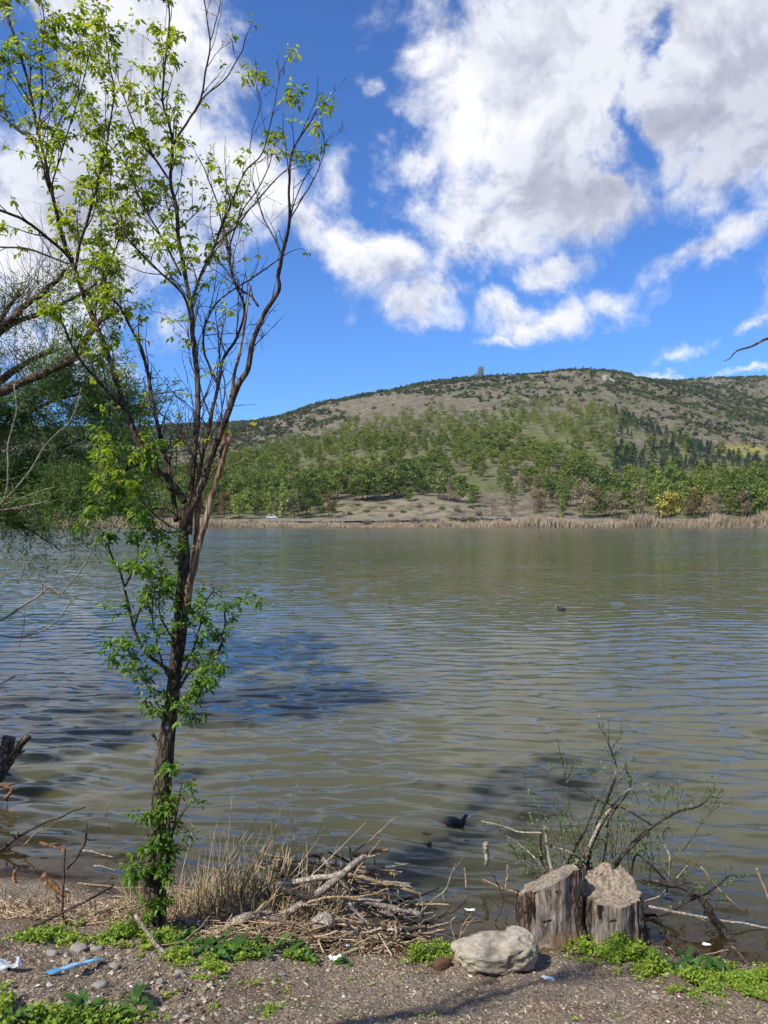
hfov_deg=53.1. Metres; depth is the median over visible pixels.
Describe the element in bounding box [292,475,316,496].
pine tree
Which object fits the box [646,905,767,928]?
driftwood stick
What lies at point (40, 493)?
feathery tree
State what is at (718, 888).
dry reed
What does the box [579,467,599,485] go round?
pine tree
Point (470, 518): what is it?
shore bush
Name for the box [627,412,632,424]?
spruce tree
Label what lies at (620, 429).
spruce tree
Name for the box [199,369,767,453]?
forest
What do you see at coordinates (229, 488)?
pine tree
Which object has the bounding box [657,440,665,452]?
spruce tree
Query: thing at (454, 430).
leafy tree
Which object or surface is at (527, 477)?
pine tree
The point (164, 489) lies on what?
leafy tree
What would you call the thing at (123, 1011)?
dock plant
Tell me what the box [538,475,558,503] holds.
pine tree
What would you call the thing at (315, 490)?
pine tree
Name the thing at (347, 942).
driftwood stick
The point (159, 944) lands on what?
driftwood stick
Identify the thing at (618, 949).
weeds
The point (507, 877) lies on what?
water stick
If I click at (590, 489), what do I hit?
bare tree
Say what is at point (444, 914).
floating twig
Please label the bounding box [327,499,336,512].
pine tree
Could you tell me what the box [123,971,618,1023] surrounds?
weeds
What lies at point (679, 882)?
driftwood stick
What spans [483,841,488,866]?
mooring post
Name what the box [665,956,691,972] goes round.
dock plant
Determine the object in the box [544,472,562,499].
pine tree
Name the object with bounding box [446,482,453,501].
bare tree
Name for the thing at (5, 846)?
sunken branch
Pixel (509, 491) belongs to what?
pine tree
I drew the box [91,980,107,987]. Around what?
stone
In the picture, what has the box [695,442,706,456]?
spruce tree
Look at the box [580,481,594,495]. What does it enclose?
pine tree
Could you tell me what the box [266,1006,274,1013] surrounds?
dock plant
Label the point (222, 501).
shore tree
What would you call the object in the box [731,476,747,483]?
pine tree
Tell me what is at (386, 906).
driftwood stick
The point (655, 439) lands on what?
spruce tree
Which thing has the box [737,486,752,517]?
shore tree
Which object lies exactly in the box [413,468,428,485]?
pine tree
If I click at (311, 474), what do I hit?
pine tree
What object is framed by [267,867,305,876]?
driftwood stick
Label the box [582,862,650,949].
tree stump
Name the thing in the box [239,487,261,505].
pine tree
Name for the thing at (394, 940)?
driftwood stick
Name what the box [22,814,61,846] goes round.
sunken branch
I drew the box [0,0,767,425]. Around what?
sky
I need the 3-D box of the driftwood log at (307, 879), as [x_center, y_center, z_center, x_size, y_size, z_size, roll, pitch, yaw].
[-0.566,3.280,6.929,1.048,0.399,0.136,0,-1,5]
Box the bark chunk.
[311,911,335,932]
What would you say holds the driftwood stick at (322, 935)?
on the litter
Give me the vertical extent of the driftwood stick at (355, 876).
0.218 m
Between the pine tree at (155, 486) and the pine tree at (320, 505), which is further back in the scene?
the pine tree at (155, 486)
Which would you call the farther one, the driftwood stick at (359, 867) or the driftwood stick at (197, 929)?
the driftwood stick at (359, 867)
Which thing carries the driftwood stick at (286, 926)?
on the litter
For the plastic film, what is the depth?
5.12 m
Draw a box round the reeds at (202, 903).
[101,780,379,935]
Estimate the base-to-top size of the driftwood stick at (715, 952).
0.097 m
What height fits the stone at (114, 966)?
0.042 m
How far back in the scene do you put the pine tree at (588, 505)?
379.95 m
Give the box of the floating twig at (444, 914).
[439,895,469,918]
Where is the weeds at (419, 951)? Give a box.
[395,936,452,971]
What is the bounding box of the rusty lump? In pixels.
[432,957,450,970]
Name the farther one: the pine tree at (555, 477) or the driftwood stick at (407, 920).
the pine tree at (555, 477)
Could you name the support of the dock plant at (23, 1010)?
on the ground
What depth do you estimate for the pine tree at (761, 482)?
377.99 m
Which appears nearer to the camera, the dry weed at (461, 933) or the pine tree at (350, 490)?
the dry weed at (461, 933)
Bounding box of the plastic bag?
[329,953,341,961]
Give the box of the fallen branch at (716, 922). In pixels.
[660,868,740,946]
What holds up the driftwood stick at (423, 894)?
on the driftwood stick
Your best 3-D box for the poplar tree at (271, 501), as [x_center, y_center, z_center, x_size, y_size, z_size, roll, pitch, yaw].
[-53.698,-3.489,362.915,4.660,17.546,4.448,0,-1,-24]
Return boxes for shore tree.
[214,491,231,519]
[286,488,301,517]
[487,493,500,515]
[505,493,518,514]
[529,490,548,515]
[570,476,598,517]
[588,486,603,516]
[607,488,622,515]
[629,484,647,513]
[683,487,703,517]
[707,490,727,513]
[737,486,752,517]
[751,488,767,511]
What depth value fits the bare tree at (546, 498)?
391.87 m
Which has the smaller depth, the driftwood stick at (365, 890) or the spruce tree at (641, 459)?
the driftwood stick at (365, 890)
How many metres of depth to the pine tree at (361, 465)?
458.19 m
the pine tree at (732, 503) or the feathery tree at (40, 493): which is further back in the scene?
the pine tree at (732, 503)
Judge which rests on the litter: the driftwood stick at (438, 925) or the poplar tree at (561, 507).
the driftwood stick at (438, 925)
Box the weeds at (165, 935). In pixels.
[2,914,319,978]
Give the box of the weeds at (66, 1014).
[0,980,170,1023]
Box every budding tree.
[320,490,333,517]
[342,476,351,496]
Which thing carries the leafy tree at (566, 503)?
on the hills
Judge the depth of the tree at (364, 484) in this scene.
416.30 m
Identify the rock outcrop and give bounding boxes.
[602,375,617,382]
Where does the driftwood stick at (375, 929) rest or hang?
on the litter
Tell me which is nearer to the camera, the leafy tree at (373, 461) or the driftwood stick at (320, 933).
the driftwood stick at (320, 933)
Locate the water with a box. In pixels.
[0,528,767,898]
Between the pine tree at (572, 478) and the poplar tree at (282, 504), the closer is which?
the poplar tree at (282, 504)
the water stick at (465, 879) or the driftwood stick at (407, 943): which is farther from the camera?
the water stick at (465, 879)
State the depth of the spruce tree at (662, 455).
576.13 m
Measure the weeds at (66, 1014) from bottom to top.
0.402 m
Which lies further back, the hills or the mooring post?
the hills
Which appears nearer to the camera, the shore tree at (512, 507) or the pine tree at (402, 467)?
the shore tree at (512, 507)
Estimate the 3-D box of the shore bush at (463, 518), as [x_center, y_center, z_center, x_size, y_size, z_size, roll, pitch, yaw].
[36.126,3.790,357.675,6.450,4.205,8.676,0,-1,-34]
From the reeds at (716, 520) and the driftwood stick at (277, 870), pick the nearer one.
the driftwood stick at (277, 870)
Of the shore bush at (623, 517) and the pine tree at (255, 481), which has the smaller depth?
the shore bush at (623, 517)
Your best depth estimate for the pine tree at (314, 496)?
384.56 m
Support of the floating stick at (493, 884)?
on the water
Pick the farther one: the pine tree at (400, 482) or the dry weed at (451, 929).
the pine tree at (400, 482)
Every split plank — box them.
[40,872,72,897]
[43,881,60,903]
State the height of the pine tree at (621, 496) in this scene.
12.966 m
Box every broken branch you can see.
[300,853,323,859]
[352,848,388,856]
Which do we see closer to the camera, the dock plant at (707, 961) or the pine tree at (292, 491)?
the dock plant at (707, 961)
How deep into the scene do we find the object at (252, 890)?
6.94 m
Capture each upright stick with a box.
[61,849,65,922]
[746,909,748,925]
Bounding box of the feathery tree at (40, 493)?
[0,195,190,683]
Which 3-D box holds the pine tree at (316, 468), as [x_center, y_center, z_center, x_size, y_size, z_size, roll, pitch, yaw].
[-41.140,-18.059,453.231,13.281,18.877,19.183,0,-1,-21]
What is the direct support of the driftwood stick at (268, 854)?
on the driftwood stick
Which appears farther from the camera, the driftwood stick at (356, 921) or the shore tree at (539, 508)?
the shore tree at (539, 508)
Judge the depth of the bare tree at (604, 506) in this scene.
376.07 m
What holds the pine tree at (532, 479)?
on the hills
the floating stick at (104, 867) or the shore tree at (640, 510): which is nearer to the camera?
the floating stick at (104, 867)
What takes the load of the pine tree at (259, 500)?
on the hills
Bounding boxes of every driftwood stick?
[63,907,82,923]
[131,943,179,947]
[133,913,166,951]
[176,916,215,929]
[186,916,209,939]
[247,921,313,929]
[252,915,288,928]
[253,863,292,875]
[257,930,304,942]
[258,860,315,873]
[258,921,280,932]
[259,920,325,933]
[262,916,330,939]
[263,852,325,867]
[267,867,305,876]
[272,874,313,878]
[272,930,338,952]
[274,856,313,862]
[274,893,291,932]
[282,886,315,902]
[289,917,322,931]
[304,924,348,927]
[305,852,361,873]
[306,914,332,943]
[307,888,388,903]
[314,932,359,946]
[317,883,376,904]
[318,935,345,944]
[321,857,352,904]
[325,880,378,884]
[325,939,380,944]
[328,851,366,875]
[329,885,350,910]
[329,905,348,913]
[330,932,381,938]
[331,926,366,932]
[333,900,347,910]
[334,857,395,871]
[335,918,363,926]
[338,883,401,898]
[339,886,386,895]
[340,916,407,921]
[341,865,373,869]
[342,918,361,940]
[342,928,401,934]
[343,917,377,933]
[344,864,406,877]
[344,889,372,911]
[345,895,398,902]
[346,898,420,917]
[347,873,421,894]
[347,927,381,940]
[348,847,355,888]
[348,902,373,941]
[350,816,396,856]
[351,884,390,900]
[353,922,416,937]
[354,905,392,925]
[354,926,427,933]
[359,863,408,873]
[359,912,434,917]
[361,930,400,951]
[363,927,421,941]
[364,926,386,942]
[364,941,440,949]
[367,876,407,887]
[367,919,432,923]
[368,927,401,930]
[370,887,438,908]
[371,908,424,932]
[371,931,394,945]
[381,922,431,944]
[382,932,404,948]
[383,880,423,920]
[384,935,437,949]
[387,903,449,906]
[387,936,425,950]
[388,909,408,933]
[391,920,397,950]
[392,893,417,900]
[392,902,403,923]
[393,869,400,903]
[396,912,421,932]
[398,914,439,936]
[401,929,444,938]
[402,922,449,930]
[413,902,432,931]
[643,879,710,883]
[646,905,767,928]
[702,949,727,958]
[731,946,748,964]
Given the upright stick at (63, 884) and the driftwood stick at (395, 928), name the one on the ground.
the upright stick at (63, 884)
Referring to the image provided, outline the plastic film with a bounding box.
[0,956,23,970]
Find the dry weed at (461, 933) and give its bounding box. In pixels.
[454,910,478,960]
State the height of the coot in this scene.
0.180 m
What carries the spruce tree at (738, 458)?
on the hills
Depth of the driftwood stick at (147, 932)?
5.99 m
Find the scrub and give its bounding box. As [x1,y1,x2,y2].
[2,366,767,472]
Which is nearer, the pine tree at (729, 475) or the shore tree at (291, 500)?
the shore tree at (291, 500)
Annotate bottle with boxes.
[346,943,357,952]
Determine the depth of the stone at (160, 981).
5.23 m
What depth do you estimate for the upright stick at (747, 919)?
7.26 m
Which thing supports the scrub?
on the hills
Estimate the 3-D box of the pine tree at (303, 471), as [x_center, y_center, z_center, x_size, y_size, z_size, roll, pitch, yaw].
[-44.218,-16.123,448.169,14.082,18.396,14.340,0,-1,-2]
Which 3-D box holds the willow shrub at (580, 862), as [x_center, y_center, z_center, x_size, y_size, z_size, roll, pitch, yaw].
[2.166,2.934,7.197,2.481,2.117,1.020,0,-1,0]
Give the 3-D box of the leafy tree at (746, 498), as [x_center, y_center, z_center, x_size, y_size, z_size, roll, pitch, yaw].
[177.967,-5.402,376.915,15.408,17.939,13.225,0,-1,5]
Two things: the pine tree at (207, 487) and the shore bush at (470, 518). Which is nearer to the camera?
the shore bush at (470, 518)
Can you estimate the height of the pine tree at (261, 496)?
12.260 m
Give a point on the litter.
(48, 908)
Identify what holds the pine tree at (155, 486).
on the hills
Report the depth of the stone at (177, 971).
5.44 m
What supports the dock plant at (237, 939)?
on the ground
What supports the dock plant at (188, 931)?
on the ground
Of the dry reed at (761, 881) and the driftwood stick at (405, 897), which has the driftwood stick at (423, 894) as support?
the driftwood stick at (405, 897)
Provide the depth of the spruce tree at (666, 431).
709.49 m
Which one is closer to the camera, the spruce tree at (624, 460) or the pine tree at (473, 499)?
the pine tree at (473, 499)
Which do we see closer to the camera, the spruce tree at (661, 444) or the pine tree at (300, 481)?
the pine tree at (300, 481)
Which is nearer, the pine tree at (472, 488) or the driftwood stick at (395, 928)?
the driftwood stick at (395, 928)
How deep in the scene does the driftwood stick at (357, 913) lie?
6.56 m
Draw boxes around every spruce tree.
[613,445,622,463]
[614,459,621,472]
[616,424,626,435]
[619,438,624,450]
[621,456,626,470]
[623,445,631,461]
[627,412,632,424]
[629,442,637,460]
[637,448,645,467]
[644,423,650,434]
[644,460,650,473]
[647,443,658,461]
[650,432,658,447]
[655,424,659,434]
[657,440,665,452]
[658,451,666,462]
[658,459,665,471]
[664,427,669,436]
[667,440,674,454]
[673,446,682,464]
[681,458,687,468]
[685,438,696,451]
[688,451,698,467]
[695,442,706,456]
[702,445,711,456]
[726,448,731,460]
[736,455,740,465]
[742,458,750,471]
[746,452,752,462]
[753,451,762,466]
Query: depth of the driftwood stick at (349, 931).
6.49 m
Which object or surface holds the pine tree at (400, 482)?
on the hills
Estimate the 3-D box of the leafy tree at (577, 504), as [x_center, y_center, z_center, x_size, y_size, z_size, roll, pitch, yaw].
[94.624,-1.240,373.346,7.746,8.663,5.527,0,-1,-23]
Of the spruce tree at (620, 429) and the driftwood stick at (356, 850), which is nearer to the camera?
the driftwood stick at (356, 850)
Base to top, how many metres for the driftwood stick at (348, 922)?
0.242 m
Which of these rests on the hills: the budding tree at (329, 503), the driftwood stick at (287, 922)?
the budding tree at (329, 503)
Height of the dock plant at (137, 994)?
0.092 m
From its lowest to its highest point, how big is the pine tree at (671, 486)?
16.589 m
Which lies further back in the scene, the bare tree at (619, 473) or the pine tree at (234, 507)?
the bare tree at (619, 473)
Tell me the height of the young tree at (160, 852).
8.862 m
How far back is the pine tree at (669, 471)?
431.94 m
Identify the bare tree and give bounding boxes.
[160,492,169,517]
[271,501,279,514]
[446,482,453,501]
[456,458,463,472]
[513,479,518,495]
[516,473,525,489]
[526,487,540,512]
[530,474,539,489]
[538,487,550,508]
[583,485,593,510]
[601,494,611,515]
[616,472,625,487]
[683,497,691,517]
[701,496,713,516]
[718,501,727,515]
[723,337,767,361]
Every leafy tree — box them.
[162,488,170,505]
[201,492,208,508]
[368,459,381,470]
[377,467,401,498]
[423,470,451,499]
[445,421,452,432]
[450,427,458,434]
[555,497,570,510]
[573,501,584,512]
[599,474,633,505]
[617,483,645,514]
[679,484,704,514]
[728,483,763,516]
[732,482,767,516]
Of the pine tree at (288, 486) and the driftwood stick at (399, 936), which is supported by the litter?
the driftwood stick at (399, 936)
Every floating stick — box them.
[77,880,191,888]
[82,849,113,857]
[94,865,116,871]
[482,878,516,893]
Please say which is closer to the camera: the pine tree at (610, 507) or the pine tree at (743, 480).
the pine tree at (610, 507)
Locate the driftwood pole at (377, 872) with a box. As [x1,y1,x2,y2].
[268,865,397,875]
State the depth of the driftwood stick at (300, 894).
6.70 m
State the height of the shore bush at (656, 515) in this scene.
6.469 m
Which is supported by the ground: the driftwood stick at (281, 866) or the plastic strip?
the plastic strip
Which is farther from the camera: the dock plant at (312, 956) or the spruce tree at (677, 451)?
the spruce tree at (677, 451)
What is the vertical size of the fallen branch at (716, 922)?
0.533 m
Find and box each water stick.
[464,868,466,888]
[505,864,508,888]
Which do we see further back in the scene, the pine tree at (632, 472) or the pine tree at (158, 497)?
the pine tree at (632, 472)
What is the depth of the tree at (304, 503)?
372.31 m
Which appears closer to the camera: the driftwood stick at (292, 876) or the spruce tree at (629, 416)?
the driftwood stick at (292, 876)
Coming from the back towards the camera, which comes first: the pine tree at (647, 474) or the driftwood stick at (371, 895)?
the pine tree at (647, 474)
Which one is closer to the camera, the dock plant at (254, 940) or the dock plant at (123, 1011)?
the dock plant at (123, 1011)
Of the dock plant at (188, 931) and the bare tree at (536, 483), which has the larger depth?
the bare tree at (536, 483)
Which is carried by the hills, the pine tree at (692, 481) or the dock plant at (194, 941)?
the pine tree at (692, 481)
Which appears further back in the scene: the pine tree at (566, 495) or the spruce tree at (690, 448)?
the spruce tree at (690, 448)
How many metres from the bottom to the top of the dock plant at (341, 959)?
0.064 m
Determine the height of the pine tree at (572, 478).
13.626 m
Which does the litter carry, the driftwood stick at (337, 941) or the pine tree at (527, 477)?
the driftwood stick at (337, 941)
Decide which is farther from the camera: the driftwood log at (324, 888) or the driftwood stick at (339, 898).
the driftwood stick at (339, 898)
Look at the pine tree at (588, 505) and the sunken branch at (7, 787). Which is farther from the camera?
the pine tree at (588, 505)
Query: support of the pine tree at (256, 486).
on the hills
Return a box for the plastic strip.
[45,958,105,973]
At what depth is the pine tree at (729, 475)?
435.18 m
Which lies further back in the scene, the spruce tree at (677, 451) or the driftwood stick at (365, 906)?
the spruce tree at (677, 451)
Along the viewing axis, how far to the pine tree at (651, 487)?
393.87 m
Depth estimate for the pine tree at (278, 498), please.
395.00 m
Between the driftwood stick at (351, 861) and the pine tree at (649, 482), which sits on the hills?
the pine tree at (649, 482)
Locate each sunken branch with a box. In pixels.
[0,782,19,801]
[0,806,84,852]
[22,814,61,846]
[39,841,69,855]
[66,820,98,869]
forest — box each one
[0,392,767,492]
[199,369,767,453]
[300,401,599,444]
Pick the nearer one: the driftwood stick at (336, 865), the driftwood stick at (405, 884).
the driftwood stick at (405, 884)
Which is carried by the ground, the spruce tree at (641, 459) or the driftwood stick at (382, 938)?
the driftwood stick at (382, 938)
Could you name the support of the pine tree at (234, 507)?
on the hills
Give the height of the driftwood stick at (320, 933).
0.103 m
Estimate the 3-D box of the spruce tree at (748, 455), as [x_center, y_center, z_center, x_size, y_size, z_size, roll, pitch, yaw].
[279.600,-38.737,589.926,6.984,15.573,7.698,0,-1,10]
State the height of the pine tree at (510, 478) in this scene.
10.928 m
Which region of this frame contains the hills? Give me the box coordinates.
[2,370,767,527]
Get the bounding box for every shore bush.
[361,519,372,524]
[408,517,420,521]
[445,515,458,520]
[458,516,467,522]
[467,516,478,522]
[475,510,487,514]
[610,514,632,521]
[639,512,661,517]
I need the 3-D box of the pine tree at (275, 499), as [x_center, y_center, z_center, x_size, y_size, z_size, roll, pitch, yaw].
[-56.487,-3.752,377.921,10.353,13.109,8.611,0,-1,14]
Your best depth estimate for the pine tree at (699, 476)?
416.55 m
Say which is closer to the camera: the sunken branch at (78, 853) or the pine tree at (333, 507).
the sunken branch at (78, 853)
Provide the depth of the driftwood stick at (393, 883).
7.38 m
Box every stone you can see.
[46,949,58,955]
[69,942,87,951]
[90,945,102,951]
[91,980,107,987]
[109,962,118,970]
[155,977,163,984]
[174,969,184,974]
[651,994,659,999]
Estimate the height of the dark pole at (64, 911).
0.305 m
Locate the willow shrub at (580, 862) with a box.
[481,715,747,934]
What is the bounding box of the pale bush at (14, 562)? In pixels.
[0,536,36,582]
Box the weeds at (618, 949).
[560,930,673,980]
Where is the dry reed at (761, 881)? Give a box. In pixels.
[756,868,767,897]
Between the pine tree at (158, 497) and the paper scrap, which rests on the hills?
the pine tree at (158, 497)
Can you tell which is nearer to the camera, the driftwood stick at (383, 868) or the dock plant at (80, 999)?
the dock plant at (80, 999)
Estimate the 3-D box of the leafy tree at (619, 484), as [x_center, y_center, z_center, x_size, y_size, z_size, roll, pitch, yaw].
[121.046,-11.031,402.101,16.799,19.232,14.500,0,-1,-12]
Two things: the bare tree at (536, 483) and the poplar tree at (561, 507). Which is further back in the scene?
the bare tree at (536, 483)
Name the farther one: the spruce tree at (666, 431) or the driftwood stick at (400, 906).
the spruce tree at (666, 431)
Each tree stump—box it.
[515,863,588,949]
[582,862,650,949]
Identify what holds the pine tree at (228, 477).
on the hills
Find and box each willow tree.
[229,493,253,518]
[657,490,682,518]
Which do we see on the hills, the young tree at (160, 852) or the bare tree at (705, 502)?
the bare tree at (705, 502)
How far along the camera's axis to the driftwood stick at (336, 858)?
7.42 m
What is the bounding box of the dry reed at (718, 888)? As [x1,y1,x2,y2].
[700,866,754,916]
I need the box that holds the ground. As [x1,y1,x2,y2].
[0,816,767,1023]
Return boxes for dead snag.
[0,734,31,775]
[0,735,15,782]
[0,771,11,780]
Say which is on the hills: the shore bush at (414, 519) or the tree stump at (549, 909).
the shore bush at (414, 519)
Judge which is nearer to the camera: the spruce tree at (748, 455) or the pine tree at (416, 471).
the pine tree at (416, 471)
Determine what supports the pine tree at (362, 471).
on the hills
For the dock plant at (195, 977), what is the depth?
5.40 m
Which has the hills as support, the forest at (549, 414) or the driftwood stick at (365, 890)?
the forest at (549, 414)
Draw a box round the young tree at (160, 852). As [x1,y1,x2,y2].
[0,0,345,931]
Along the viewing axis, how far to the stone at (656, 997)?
5.45 m
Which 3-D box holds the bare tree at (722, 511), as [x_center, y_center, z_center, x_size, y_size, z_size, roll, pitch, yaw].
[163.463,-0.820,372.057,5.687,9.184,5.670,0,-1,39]
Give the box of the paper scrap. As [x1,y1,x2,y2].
[541,975,554,980]
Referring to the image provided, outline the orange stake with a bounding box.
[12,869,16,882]
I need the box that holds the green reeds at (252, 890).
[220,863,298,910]
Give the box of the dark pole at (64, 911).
[13,884,113,933]
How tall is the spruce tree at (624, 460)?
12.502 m
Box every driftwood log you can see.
[224,888,274,913]
[227,900,316,931]
[265,853,379,890]
[314,854,364,897]
[378,931,411,942]
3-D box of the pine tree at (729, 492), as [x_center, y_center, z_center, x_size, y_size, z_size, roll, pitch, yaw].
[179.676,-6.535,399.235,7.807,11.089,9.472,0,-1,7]
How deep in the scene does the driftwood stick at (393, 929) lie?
6.46 m
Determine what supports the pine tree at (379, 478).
on the hills
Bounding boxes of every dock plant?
[1,1004,37,1020]
[59,988,112,1014]
[102,999,137,1023]
[123,983,157,1010]
[169,936,207,949]
[176,925,198,939]
[190,974,211,980]
[193,936,218,954]
[200,943,237,963]
[201,927,235,945]
[207,1000,220,1007]
[212,935,253,954]
[234,932,267,952]
[241,928,255,940]
[245,944,281,960]
[255,932,294,950]
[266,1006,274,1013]
[279,936,306,959]
[291,945,318,961]
[332,955,350,967]
[660,952,676,966]
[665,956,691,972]
[668,945,695,963]
[682,954,710,970]
[686,956,720,972]
[703,955,738,976]
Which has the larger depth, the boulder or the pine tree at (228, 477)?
the pine tree at (228, 477)
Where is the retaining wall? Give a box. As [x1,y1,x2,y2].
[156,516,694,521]
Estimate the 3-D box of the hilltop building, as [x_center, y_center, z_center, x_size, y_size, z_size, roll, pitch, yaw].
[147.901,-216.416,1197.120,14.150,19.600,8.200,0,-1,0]
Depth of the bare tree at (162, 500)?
375.94 m
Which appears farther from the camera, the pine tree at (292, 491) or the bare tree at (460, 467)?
the bare tree at (460, 467)
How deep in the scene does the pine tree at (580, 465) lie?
450.33 m
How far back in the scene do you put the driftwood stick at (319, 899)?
6.66 m
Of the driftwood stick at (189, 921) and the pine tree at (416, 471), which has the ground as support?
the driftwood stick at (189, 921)
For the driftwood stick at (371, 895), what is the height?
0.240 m
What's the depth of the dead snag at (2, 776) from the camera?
10.16 m
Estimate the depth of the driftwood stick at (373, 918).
6.77 m
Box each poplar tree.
[265,486,274,514]
[276,479,287,517]
[558,493,565,517]
[652,465,666,516]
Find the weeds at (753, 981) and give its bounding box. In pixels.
[655,955,767,1009]
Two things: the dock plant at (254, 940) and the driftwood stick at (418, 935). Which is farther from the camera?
the driftwood stick at (418, 935)
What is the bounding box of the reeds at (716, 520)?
[1,509,767,527]
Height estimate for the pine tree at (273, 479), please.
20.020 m
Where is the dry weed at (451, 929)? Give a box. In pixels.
[440,917,455,940]
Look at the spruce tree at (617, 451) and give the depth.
555.02 m
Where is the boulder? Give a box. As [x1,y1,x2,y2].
[451,925,538,975]
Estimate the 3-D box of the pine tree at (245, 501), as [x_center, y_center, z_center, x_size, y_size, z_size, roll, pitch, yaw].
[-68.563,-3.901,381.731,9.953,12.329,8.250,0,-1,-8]
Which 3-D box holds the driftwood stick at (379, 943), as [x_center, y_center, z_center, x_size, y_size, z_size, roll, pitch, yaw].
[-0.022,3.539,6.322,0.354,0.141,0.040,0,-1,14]
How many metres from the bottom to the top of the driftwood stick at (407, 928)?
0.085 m
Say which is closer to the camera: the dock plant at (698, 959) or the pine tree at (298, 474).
the dock plant at (698, 959)
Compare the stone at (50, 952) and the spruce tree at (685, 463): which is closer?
the stone at (50, 952)
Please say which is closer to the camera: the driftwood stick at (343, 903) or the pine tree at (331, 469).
the driftwood stick at (343, 903)
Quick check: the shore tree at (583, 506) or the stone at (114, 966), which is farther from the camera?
the shore tree at (583, 506)
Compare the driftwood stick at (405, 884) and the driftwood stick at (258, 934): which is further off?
the driftwood stick at (405, 884)
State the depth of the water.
16.28 m
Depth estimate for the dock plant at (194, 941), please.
6.08 m
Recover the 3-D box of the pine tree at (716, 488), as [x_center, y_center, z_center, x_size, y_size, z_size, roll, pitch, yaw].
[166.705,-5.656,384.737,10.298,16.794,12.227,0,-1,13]
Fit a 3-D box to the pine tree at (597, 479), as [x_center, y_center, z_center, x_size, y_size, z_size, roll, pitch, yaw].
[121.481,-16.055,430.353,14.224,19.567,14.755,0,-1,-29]
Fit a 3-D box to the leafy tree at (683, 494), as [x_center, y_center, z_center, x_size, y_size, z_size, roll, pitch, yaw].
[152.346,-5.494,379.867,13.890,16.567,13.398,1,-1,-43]
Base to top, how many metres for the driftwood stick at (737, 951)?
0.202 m
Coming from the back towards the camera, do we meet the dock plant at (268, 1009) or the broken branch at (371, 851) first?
the broken branch at (371, 851)
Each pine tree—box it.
[141,482,161,512]
[147,486,169,515]
[168,481,188,506]
[205,481,212,493]
[205,483,232,513]
[217,486,233,510]
[219,473,237,490]
[226,479,244,496]
[226,496,235,509]
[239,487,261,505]
[240,492,253,509]
[243,475,261,491]
[248,484,266,506]
[248,499,259,512]
[251,494,263,508]
[258,489,267,505]
[259,477,279,487]
[260,474,280,491]
[260,492,279,510]
[262,478,280,510]
[272,491,281,510]
[274,483,295,512]
[278,489,301,515]
[285,471,311,486]
[291,473,305,493]
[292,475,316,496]
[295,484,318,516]
[302,469,315,478]
[302,489,318,514]
[303,469,330,494]
[304,465,322,477]
[311,470,342,501]
[312,487,327,510]
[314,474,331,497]
[315,497,326,512]
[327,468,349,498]
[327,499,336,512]
[328,467,345,494]
[346,481,360,497]
[349,469,374,498]
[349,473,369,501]
[352,463,370,479]
[354,467,377,499]
[368,470,394,500]
[381,465,404,496]
[395,469,404,494]
[397,463,410,486]
[399,470,410,487]
[399,487,406,498]
[403,459,420,487]
[404,487,413,498]
[410,468,427,486]
[411,481,423,494]
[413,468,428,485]
[418,477,429,495]
[440,467,457,488]
[453,474,474,502]
[466,487,481,504]
[468,483,477,494]
[495,475,502,484]
[499,474,509,489]
[502,472,515,488]
[505,487,516,499]
[519,477,528,488]
[523,466,540,485]
[523,472,532,488]
[528,474,543,490]
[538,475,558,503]
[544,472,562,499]
[556,478,577,504]
[559,471,570,484]
[563,457,590,482]
[567,475,577,491]
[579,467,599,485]
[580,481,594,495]
[584,465,599,481]
[584,500,593,510]
[590,465,611,497]
[592,483,607,496]
[594,492,610,517]
[606,493,619,510]
[610,486,626,505]
[624,468,641,488]
[635,478,653,505]
[641,463,657,483]
[648,479,664,504]
[654,473,673,493]
[663,466,688,483]
[664,484,688,505]
[665,481,684,509]
[675,470,700,487]
[678,499,690,511]
[685,478,705,499]
[692,474,707,497]
[707,484,728,514]
[717,470,738,489]
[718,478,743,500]
[724,489,735,502]
[726,494,742,515]
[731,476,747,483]
[740,475,755,483]
[753,479,767,497]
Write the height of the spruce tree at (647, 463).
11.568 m
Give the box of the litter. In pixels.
[0,888,432,961]
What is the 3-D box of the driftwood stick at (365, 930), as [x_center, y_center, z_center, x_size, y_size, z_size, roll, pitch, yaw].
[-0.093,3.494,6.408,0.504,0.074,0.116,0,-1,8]
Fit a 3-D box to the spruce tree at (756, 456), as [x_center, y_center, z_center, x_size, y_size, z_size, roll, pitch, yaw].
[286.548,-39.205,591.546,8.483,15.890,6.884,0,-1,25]
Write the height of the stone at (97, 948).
0.041 m
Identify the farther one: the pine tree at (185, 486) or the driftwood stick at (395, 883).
the pine tree at (185, 486)
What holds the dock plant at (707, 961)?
on the ground
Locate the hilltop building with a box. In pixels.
[474,366,483,376]
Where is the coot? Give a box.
[441,814,469,826]
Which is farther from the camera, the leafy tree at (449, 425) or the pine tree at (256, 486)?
the leafy tree at (449, 425)
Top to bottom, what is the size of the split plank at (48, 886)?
0.259 m
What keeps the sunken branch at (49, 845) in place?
on the water
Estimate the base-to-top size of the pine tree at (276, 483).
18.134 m

